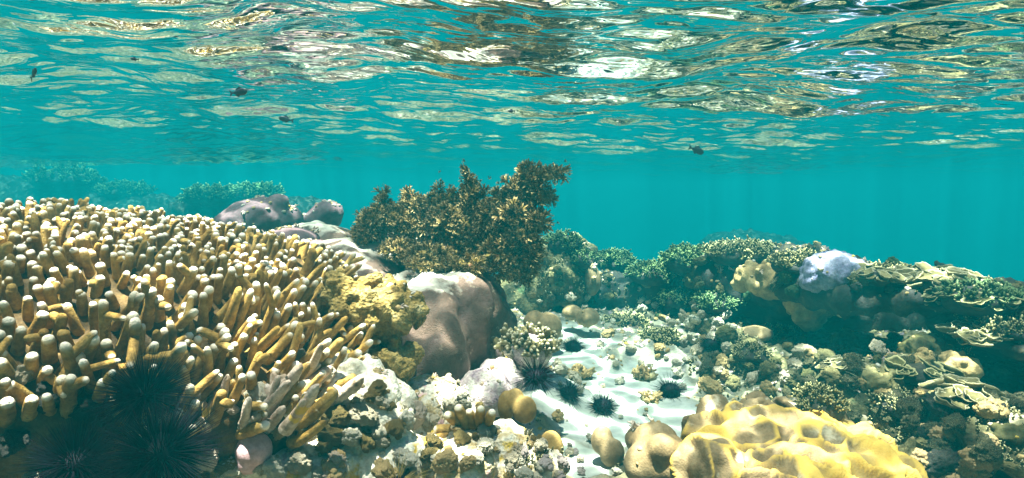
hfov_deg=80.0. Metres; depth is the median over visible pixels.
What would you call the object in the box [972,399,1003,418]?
coral lump
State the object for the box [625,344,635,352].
reef stone
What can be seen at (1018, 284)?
coral lump
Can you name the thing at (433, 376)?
coral debris
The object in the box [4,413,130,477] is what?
sea urchin
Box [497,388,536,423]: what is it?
brown lobe
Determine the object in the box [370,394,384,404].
reef stone
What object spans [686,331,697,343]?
reef stone
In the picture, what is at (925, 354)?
coral lump
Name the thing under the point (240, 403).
coral lump
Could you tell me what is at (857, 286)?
reef stone
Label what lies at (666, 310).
sea urchin
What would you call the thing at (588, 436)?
reef stone
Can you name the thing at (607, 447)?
brown lobe
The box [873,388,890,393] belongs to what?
coral lump
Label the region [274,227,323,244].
grey boulder
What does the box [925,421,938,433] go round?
reef stone
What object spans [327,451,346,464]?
reef stone
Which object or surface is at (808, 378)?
reef stone
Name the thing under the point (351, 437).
reef stone
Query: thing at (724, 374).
coral lump
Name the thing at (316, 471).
reef stone
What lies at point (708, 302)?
branching coral
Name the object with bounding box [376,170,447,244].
brown seaweed
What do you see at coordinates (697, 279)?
reef stone
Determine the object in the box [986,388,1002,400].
reef stone
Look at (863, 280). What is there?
coral lump
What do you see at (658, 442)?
brown lobe
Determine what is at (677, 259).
branching coral
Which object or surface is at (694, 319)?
reef stone
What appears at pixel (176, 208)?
reef
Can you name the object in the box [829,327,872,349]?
rounded coral
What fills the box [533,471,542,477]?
reef stone
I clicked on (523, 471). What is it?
reef stone
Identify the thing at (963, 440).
reef outcrop
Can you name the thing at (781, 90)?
water surface
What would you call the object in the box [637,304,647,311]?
reef stone
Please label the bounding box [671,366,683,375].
reef stone
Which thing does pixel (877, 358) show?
coral lump
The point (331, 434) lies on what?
coral lump
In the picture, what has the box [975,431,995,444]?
reef stone
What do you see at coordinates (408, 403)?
reef stone
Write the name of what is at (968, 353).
reef growth
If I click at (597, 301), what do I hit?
reef stone
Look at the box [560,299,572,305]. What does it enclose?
coral lump
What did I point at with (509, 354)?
reef stone
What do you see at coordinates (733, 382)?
coral lump
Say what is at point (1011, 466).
coral lump
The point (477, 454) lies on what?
reef stone
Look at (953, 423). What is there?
reef stone
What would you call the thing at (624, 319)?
branching coral
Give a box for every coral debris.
[241,194,1022,468]
[242,198,1023,477]
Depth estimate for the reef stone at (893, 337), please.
2.09 m
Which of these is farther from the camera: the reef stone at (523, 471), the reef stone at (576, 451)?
the reef stone at (576, 451)
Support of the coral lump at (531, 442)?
on the reef outcrop at (493, 465)
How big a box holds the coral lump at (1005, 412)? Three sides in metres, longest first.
0.051 x 0.045 x 0.035 m
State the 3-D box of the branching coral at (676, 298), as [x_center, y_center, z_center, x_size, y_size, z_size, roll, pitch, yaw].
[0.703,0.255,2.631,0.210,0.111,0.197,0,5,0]
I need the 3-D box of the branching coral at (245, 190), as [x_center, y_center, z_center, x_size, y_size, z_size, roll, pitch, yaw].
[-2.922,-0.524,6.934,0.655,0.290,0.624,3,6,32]
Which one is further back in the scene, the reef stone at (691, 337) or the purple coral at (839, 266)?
the reef stone at (691, 337)
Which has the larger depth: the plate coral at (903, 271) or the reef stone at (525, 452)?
the plate coral at (903, 271)
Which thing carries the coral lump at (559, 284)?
on the reef outcrop at (524, 305)
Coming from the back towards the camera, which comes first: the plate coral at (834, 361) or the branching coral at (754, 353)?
the branching coral at (754, 353)
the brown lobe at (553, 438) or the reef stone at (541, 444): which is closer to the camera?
the reef stone at (541, 444)
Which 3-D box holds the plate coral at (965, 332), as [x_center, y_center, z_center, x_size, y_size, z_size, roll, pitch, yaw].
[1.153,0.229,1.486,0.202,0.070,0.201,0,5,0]
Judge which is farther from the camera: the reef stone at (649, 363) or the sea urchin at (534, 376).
the reef stone at (649, 363)
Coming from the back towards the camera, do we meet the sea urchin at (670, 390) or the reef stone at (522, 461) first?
the sea urchin at (670, 390)
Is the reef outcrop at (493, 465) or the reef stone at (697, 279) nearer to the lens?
the reef outcrop at (493, 465)
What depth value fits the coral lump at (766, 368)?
1.75 m
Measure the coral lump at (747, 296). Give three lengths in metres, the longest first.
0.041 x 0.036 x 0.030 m
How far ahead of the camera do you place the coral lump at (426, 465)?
0.92 m
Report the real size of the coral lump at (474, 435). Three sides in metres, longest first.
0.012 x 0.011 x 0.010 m
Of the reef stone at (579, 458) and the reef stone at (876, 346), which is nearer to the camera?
the reef stone at (579, 458)
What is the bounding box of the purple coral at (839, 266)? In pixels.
[798,249,867,292]
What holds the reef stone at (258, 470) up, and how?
on the seabed
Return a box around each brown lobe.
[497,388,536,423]
[523,310,561,337]
[542,430,563,454]
[562,305,599,326]
[584,265,600,295]
[591,425,624,467]
[623,421,682,477]
[742,325,773,340]
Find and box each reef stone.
[0,429,30,457]
[14,364,32,385]
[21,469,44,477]
[36,381,52,393]
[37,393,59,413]
[68,392,106,421]
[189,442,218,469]
[193,447,218,472]
[216,466,241,477]
[226,404,239,414]
[243,381,269,409]
[252,464,263,476]
[262,455,287,477]
[285,460,293,473]
[289,448,313,475]
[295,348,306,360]
[311,465,322,477]
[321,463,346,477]
[322,366,336,382]
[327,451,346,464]
[341,397,351,405]
[341,427,362,447]
[348,402,379,425]
[351,393,364,403]
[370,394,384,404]
[371,423,388,438]
[375,436,390,446]
[380,397,389,407]
[392,447,416,466]
[398,408,415,430]
[401,397,415,410]
[409,466,420,477]
[412,400,427,430]
[420,413,429,426]
[429,413,439,425]
[430,450,440,461]
[442,395,457,409]
[453,386,466,400]
[457,396,471,407]
[470,448,483,465]
[476,437,495,454]
[477,423,491,437]
[491,424,500,431]
[503,349,513,358]
[503,450,519,467]
[505,462,514,472]
[513,442,522,453]
[514,465,533,477]
[519,456,525,465]
[521,445,529,459]
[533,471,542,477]
[534,437,547,451]
[536,461,544,472]
[538,454,553,471]
[546,294,557,303]
[552,357,561,365]
[553,363,567,375]
[553,469,563,476]
[554,470,565,477]
[557,455,569,466]
[561,460,570,469]
[564,292,576,300]
[564,447,573,455]
[568,370,577,378]
[572,448,578,455]
[573,374,581,383]
[576,385,584,394]
[576,454,583,461]
[577,466,585,475]
[584,294,590,299]
[586,433,591,440]
[588,298,602,306]
[596,339,603,346]
[603,273,611,280]
[611,466,622,475]
[612,360,619,365]
[614,376,624,384]
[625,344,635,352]
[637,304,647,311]
[638,296,644,302]
[646,360,653,366]
[651,301,659,308]
[666,318,677,326]
[668,282,677,290]
[671,358,682,365]
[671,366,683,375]
[678,309,687,322]
[679,337,687,346]
[679,382,686,389]
[681,355,692,361]
[684,318,694,328]
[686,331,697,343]
[688,314,700,324]
[690,342,703,355]
[691,304,698,310]
[694,276,701,282]
[697,310,705,318]
[698,327,706,334]
[699,357,713,375]
[700,351,713,360]
[706,331,718,340]
[712,317,723,324]
[713,366,724,374]
[719,310,732,319]
[721,341,731,354]
[726,322,737,329]
[745,371,757,386]
[766,372,778,381]
[769,277,782,291]
[778,369,797,385]
[782,387,791,395]
[785,368,800,382]
[787,351,805,360]
[787,357,802,371]
[791,343,816,352]
[797,335,806,342]
[800,374,817,384]
[801,357,816,370]
[817,361,828,375]
[826,343,840,354]
[841,352,865,376]
[841,373,860,390]
[847,411,862,422]
[850,282,862,291]
[868,407,896,425]
[869,338,886,356]
[882,388,904,402]
[886,331,903,342]
[895,396,927,418]
[900,414,920,434]
[901,354,915,363]
[915,425,929,439]
[921,392,953,416]
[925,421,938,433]
[925,448,960,477]
[926,437,954,451]
[933,352,939,361]
[934,260,945,266]
[942,413,966,434]
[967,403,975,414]
[967,443,1003,462]
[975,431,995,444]
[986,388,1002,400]
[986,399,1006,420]
[1001,391,1023,413]
[1013,392,1023,396]
[1018,393,1023,412]
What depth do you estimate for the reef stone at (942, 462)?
1.13 m
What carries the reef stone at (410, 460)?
on the reef outcrop at (359, 462)
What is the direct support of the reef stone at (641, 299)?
on the seabed
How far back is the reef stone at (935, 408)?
1.19 m
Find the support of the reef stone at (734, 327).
on the reef outcrop at (740, 322)
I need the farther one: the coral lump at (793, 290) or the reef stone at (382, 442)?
the coral lump at (793, 290)
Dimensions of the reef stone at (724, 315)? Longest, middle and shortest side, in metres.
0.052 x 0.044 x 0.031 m
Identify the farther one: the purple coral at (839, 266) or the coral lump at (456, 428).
the purple coral at (839, 266)
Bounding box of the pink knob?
[234,433,271,474]
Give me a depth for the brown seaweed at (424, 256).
1.44 m
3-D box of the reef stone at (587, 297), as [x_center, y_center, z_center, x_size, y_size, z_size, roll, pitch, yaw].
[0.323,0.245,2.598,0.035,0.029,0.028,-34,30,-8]
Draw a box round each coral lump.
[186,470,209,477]
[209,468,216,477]
[214,455,236,474]
[237,394,252,412]
[271,427,284,440]
[314,440,332,453]
[316,422,346,447]
[319,405,350,427]
[321,457,346,477]
[332,448,346,456]
[360,430,375,453]
[363,392,375,402]
[368,379,387,396]
[370,457,393,477]
[377,404,386,409]
[384,418,405,439]
[386,401,396,411]
[403,468,414,477]
[420,447,440,462]
[421,461,431,469]
[424,433,443,447]
[430,448,458,474]
[452,425,463,431]
[453,429,471,444]
[458,454,475,471]
[471,432,477,438]
[475,401,483,407]
[503,472,511,477]
[526,440,534,447]
[527,291,535,297]
[531,434,546,441]
[551,265,561,272]
[551,409,563,421]
[555,281,564,286]
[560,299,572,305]
[571,264,578,270]
[589,295,596,302]
[601,328,614,337]
[602,292,614,300]
[653,343,666,350]
[658,314,665,319]
[692,256,709,265]
[694,281,704,288]
[697,376,724,394]
[712,352,719,365]
[715,324,734,342]
[715,353,728,369]
[716,283,724,293]
[719,369,729,379]
[725,375,741,389]
[728,357,738,363]
[741,337,757,343]
[743,291,751,300]
[743,362,754,369]
[758,360,777,377]
[760,380,777,393]
[764,389,776,399]
[770,357,781,364]
[779,270,793,284]
[782,342,793,350]
[784,284,799,298]
[785,380,802,391]
[800,367,814,378]
[802,331,809,336]
[803,348,816,360]
[813,348,835,362]
[819,366,844,384]
[835,343,851,354]
[847,273,868,286]
[860,377,867,391]
[873,354,881,363]
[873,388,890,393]
[874,420,889,429]
[885,256,899,264]
[908,347,935,363]
[910,447,928,468]
[913,386,929,398]
[915,389,924,395]
[915,437,927,448]
[927,425,956,442]
[931,472,964,477]
[955,460,992,477]
[958,447,993,471]
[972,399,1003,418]
[984,396,1010,419]
[984,432,999,445]
[991,459,1003,468]
[1002,461,1021,470]
[1013,281,1023,290]
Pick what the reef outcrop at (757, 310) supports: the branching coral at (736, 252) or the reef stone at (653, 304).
the branching coral at (736, 252)
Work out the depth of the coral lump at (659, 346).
1.98 m
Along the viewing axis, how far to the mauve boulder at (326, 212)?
2.44 m
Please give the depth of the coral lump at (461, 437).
0.94 m
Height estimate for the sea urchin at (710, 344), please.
0.112 m
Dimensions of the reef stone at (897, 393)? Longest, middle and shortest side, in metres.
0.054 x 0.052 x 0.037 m
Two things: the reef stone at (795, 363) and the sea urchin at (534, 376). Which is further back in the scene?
the reef stone at (795, 363)
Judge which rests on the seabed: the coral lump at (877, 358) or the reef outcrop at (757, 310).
the reef outcrop at (757, 310)
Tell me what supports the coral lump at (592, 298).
on the reef stone at (597, 301)
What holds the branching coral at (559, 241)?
on the reef outcrop at (524, 305)
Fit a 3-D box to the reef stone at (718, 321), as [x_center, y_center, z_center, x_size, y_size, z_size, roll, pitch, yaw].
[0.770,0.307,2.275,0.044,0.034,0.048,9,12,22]
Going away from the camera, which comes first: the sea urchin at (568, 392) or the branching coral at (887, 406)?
the branching coral at (887, 406)
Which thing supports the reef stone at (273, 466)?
on the seabed
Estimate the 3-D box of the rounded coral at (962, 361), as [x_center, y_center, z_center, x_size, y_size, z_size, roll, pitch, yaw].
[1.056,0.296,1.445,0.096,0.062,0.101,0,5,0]
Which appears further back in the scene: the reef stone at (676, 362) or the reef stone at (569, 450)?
the reef stone at (676, 362)
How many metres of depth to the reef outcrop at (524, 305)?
2.57 m
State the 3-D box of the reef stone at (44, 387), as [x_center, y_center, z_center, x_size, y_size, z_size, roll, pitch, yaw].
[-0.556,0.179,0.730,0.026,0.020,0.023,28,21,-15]
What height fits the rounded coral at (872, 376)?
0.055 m
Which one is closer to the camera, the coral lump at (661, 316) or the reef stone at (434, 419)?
the reef stone at (434, 419)
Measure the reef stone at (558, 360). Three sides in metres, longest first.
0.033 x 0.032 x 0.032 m
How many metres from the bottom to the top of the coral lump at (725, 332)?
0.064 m
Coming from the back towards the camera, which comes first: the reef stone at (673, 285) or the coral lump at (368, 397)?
the reef stone at (673, 285)
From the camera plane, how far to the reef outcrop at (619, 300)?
2.71 m
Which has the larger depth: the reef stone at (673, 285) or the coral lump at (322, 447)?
the reef stone at (673, 285)
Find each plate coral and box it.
[815,355,879,377]
[847,262,906,286]
[874,264,919,290]
[884,355,965,384]
[896,261,993,293]
[918,373,1008,411]
[921,279,1023,319]
[934,319,1023,348]
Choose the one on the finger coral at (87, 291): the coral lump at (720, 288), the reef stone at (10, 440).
the reef stone at (10, 440)
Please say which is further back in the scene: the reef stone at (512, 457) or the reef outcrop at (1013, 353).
the reef outcrop at (1013, 353)
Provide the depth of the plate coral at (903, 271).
1.73 m
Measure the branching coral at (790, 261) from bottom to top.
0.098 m
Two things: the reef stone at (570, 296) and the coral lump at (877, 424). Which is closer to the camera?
the coral lump at (877, 424)
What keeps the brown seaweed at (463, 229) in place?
on the boulder coral at (469, 315)
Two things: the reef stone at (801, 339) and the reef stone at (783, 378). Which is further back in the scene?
the reef stone at (801, 339)
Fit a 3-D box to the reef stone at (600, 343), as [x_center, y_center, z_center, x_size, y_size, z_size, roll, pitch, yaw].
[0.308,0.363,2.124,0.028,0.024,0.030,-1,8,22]
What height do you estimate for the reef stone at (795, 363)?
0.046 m
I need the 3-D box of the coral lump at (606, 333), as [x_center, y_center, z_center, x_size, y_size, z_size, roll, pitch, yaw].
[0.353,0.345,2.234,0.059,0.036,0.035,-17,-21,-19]
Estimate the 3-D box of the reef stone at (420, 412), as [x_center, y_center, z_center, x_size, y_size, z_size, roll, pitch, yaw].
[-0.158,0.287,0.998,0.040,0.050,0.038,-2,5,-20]
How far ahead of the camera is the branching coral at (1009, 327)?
1.41 m
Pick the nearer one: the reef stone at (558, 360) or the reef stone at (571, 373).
the reef stone at (571, 373)
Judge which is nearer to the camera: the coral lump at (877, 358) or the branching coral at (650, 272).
the coral lump at (877, 358)
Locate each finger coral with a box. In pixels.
[0,197,380,477]
[433,404,495,438]
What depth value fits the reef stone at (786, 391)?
1.70 m
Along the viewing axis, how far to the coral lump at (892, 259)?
1.90 m
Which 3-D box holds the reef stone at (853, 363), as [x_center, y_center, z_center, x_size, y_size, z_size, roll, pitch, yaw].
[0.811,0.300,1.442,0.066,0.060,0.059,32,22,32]
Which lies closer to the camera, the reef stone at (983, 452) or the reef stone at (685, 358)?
the reef stone at (983, 452)
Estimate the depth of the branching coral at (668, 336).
2.15 m
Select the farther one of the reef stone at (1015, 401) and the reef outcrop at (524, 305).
the reef outcrop at (524, 305)
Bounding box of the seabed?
[494,306,1023,477]
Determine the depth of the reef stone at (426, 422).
1.01 m
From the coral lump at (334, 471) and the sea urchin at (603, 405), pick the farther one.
the sea urchin at (603, 405)
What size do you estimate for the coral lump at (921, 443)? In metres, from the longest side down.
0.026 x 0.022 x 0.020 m
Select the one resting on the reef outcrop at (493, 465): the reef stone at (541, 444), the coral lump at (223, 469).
the reef stone at (541, 444)
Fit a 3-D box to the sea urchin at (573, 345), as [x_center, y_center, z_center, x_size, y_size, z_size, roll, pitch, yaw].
[0.207,0.361,2.079,0.118,0.095,0.116,0,5,0]
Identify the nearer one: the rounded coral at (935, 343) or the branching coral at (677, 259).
the rounded coral at (935, 343)
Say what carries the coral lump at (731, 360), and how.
on the reef outcrop at (740, 322)
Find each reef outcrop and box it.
[239,369,428,477]
[408,374,460,432]
[425,419,566,477]
[459,357,525,417]
[501,239,598,314]
[587,244,709,312]
[689,310,793,381]
[693,242,856,334]
[774,255,1023,362]
[812,347,980,421]
[897,390,1023,477]
[925,313,1023,366]
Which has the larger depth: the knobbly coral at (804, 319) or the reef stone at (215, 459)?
the knobbly coral at (804, 319)
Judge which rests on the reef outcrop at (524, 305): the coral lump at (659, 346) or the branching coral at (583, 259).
the branching coral at (583, 259)
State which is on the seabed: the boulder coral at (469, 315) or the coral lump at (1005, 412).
the boulder coral at (469, 315)
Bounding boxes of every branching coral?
[18,164,107,191]
[91,178,157,200]
[173,182,235,207]
[226,180,285,201]
[540,228,585,254]
[566,246,602,269]
[597,247,637,271]
[600,311,649,328]
[623,258,676,285]
[637,326,682,345]
[652,287,692,309]
[657,241,703,277]
[691,289,746,315]
[698,235,780,267]
[729,340,774,365]
[758,322,798,336]
[765,247,820,275]
[791,380,850,420]
[865,384,915,418]
[869,259,915,268]
[930,276,1023,315]
[965,311,1023,342]
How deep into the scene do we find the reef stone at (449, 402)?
1.08 m
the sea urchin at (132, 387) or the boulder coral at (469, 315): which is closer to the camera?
the sea urchin at (132, 387)
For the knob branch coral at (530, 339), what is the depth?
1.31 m
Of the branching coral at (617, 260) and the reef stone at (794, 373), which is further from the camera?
the branching coral at (617, 260)
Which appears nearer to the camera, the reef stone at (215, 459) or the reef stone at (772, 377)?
the reef stone at (215, 459)
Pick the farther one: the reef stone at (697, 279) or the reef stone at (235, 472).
the reef stone at (697, 279)
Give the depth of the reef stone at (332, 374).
0.93 m
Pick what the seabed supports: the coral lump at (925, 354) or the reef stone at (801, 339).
the reef stone at (801, 339)
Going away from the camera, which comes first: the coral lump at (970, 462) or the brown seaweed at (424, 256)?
the coral lump at (970, 462)
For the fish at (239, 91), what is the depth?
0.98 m
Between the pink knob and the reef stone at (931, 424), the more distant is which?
the reef stone at (931, 424)
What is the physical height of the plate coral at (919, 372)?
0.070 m
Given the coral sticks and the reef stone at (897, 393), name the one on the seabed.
the coral sticks
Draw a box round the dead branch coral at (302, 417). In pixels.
[178,343,363,450]
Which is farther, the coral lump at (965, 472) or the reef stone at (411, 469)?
the coral lump at (965, 472)
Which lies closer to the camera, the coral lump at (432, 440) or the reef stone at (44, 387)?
the reef stone at (44, 387)
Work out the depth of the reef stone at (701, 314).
2.31 m
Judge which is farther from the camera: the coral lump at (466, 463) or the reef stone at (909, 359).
the reef stone at (909, 359)
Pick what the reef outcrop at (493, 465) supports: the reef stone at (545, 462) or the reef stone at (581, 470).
the reef stone at (545, 462)
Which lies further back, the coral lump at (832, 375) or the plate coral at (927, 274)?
the plate coral at (927, 274)
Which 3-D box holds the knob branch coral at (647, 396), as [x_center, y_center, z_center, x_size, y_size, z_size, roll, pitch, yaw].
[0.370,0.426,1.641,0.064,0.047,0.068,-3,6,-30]
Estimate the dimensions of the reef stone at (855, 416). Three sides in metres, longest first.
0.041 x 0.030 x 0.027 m
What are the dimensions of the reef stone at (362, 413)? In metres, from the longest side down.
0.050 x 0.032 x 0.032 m
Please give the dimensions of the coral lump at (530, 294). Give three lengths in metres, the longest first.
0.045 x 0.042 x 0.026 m
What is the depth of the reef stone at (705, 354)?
1.89 m
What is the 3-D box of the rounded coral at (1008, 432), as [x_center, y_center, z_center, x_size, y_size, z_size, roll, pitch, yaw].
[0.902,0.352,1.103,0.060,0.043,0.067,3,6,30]
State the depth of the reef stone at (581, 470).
1.17 m
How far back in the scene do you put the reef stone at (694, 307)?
2.36 m
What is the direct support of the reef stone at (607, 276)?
on the reef outcrop at (619, 300)
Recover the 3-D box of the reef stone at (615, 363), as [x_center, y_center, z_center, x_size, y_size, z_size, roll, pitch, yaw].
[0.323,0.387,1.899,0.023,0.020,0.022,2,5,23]
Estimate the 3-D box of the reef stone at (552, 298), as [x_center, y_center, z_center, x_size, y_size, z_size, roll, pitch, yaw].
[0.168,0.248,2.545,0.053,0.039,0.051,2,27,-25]
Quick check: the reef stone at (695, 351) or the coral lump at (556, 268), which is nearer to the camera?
the reef stone at (695, 351)
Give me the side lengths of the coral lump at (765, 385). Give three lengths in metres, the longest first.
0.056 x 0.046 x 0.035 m
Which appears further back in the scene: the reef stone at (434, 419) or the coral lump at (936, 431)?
the coral lump at (936, 431)
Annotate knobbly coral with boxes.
[317,267,429,383]
[330,347,384,376]
[684,266,696,288]
[730,256,834,331]
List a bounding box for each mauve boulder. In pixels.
[214,194,303,232]
[304,201,343,226]
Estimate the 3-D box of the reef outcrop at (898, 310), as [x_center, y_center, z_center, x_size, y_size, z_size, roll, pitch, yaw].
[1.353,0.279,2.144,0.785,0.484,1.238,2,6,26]
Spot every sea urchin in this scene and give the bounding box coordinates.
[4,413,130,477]
[80,390,233,477]
[81,346,201,440]
[370,447,431,477]
[507,354,563,396]
[554,375,585,406]
[560,335,587,352]
[586,386,621,419]
[650,371,688,398]
[655,302,687,317]
[695,329,721,353]
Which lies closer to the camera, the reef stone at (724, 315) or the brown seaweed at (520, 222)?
the brown seaweed at (520, 222)
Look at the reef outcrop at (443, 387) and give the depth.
1.09 m
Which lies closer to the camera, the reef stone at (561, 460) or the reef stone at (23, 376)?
the reef stone at (23, 376)
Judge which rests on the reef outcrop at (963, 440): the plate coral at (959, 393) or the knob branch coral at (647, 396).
the plate coral at (959, 393)
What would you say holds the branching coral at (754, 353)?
on the reef outcrop at (740, 322)
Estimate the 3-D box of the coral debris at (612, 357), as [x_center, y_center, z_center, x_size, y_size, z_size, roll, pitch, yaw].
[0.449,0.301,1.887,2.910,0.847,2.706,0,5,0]
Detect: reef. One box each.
[0,174,176,211]
[165,196,322,218]
[699,228,812,245]
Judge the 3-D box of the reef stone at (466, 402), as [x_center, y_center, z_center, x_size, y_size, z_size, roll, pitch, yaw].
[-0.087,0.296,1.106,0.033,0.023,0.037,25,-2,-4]
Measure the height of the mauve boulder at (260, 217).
0.198 m
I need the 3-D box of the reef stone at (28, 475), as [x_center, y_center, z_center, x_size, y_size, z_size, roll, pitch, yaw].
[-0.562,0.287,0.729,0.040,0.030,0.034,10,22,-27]
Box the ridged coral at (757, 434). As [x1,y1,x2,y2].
[670,390,927,477]
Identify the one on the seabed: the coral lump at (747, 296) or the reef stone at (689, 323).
the reef stone at (689, 323)
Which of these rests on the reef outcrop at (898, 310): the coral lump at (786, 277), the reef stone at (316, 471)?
the coral lump at (786, 277)
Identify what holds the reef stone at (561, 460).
on the reef outcrop at (493, 465)
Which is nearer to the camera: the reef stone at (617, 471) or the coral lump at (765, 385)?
the reef stone at (617, 471)
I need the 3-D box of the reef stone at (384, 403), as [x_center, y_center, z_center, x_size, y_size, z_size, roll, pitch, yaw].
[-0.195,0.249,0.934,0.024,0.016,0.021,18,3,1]
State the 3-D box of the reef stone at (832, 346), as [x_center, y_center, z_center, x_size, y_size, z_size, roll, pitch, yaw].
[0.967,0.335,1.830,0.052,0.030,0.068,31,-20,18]
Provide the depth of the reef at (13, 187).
8.78 m
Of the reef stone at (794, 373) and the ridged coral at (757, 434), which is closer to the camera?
the ridged coral at (757, 434)
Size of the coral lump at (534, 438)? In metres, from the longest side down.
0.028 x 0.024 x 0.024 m
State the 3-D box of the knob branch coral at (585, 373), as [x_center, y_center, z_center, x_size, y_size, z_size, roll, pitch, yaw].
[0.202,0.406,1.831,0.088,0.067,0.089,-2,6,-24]
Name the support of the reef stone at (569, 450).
on the seabed
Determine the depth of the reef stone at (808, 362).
1.74 m
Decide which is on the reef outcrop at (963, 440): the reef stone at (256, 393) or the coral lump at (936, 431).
the coral lump at (936, 431)
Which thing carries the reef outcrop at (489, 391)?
on the seabed
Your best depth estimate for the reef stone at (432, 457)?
0.91 m
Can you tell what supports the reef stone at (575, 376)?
on the reef stone
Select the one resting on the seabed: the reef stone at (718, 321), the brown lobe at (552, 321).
the brown lobe at (552, 321)
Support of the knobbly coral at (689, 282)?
on the reef outcrop at (757, 310)
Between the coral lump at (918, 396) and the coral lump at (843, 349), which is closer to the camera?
the coral lump at (918, 396)
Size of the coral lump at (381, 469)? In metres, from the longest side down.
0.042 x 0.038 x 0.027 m
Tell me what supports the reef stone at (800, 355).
on the reef outcrop at (740, 322)
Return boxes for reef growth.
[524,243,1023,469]
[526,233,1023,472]
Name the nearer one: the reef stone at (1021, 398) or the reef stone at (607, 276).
the reef stone at (1021, 398)
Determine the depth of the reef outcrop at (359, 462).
0.92 m
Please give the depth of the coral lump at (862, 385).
1.40 m
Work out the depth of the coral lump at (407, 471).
0.90 m
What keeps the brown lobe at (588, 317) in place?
on the seabed
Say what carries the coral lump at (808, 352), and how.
on the reef outcrop at (859, 401)
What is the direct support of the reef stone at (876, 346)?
on the reef outcrop at (859, 401)
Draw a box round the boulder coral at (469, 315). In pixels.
[292,220,517,380]
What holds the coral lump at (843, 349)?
on the reef outcrop at (859, 401)
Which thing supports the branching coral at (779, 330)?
on the reef outcrop at (757, 310)
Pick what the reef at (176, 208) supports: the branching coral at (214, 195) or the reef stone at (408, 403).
the branching coral at (214, 195)
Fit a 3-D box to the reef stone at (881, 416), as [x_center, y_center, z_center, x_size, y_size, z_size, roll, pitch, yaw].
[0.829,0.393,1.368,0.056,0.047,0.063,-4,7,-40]
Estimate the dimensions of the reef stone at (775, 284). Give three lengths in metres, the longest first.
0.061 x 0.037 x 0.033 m
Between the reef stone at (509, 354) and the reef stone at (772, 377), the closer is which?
the reef stone at (509, 354)
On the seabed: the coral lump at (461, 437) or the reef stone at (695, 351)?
the reef stone at (695, 351)
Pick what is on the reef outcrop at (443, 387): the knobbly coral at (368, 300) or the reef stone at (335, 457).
the knobbly coral at (368, 300)
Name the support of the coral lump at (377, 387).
on the reef outcrop at (359, 462)
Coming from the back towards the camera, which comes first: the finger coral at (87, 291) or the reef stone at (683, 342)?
the reef stone at (683, 342)
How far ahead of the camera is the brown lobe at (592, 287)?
2.55 m
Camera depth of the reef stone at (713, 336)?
2.00 m
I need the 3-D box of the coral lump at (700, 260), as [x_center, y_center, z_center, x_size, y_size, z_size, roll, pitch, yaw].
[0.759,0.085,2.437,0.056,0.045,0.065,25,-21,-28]
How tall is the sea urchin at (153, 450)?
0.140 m
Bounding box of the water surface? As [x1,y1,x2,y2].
[0,0,1023,181]
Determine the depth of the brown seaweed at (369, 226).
1.56 m
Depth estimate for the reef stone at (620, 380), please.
1.77 m
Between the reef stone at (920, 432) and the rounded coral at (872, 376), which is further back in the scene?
the rounded coral at (872, 376)
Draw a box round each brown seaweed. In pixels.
[345,183,397,245]
[375,235,487,276]
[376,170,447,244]
[426,159,497,267]
[477,158,571,275]
[484,256,538,288]
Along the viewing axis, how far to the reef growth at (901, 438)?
1.58 m
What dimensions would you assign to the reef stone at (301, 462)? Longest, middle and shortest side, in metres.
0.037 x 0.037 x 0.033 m
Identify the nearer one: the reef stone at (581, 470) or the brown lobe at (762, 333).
the reef stone at (581, 470)
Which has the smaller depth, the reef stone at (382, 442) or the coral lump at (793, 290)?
the reef stone at (382, 442)
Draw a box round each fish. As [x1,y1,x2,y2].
[30,68,36,81]
[229,87,246,96]
[279,115,293,122]
[688,145,703,154]
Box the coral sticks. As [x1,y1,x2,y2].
[242,195,1017,475]
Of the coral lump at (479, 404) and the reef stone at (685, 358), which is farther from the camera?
the reef stone at (685, 358)
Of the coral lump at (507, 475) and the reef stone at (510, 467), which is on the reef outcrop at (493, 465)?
the reef stone at (510, 467)
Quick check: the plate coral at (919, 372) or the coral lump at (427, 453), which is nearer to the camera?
the coral lump at (427, 453)
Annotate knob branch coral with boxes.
[491,322,562,369]
[566,363,596,380]
[631,364,658,381]
[638,390,662,403]
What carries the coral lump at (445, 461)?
on the reef outcrop at (493, 465)
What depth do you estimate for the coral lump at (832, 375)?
1.43 m
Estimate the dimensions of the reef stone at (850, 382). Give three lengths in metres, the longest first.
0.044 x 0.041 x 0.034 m
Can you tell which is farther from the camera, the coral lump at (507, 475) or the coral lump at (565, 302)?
the coral lump at (565, 302)
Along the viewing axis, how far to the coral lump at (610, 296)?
2.70 m
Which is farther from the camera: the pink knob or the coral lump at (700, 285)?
the coral lump at (700, 285)
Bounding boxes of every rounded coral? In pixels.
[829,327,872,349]
[857,364,904,389]
[896,331,952,354]
[938,350,984,379]
[990,422,1023,444]
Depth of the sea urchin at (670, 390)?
1.66 m
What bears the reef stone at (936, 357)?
on the plate coral at (919, 372)
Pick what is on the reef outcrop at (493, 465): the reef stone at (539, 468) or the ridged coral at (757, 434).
the reef stone at (539, 468)
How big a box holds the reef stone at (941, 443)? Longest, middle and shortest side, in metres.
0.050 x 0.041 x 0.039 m

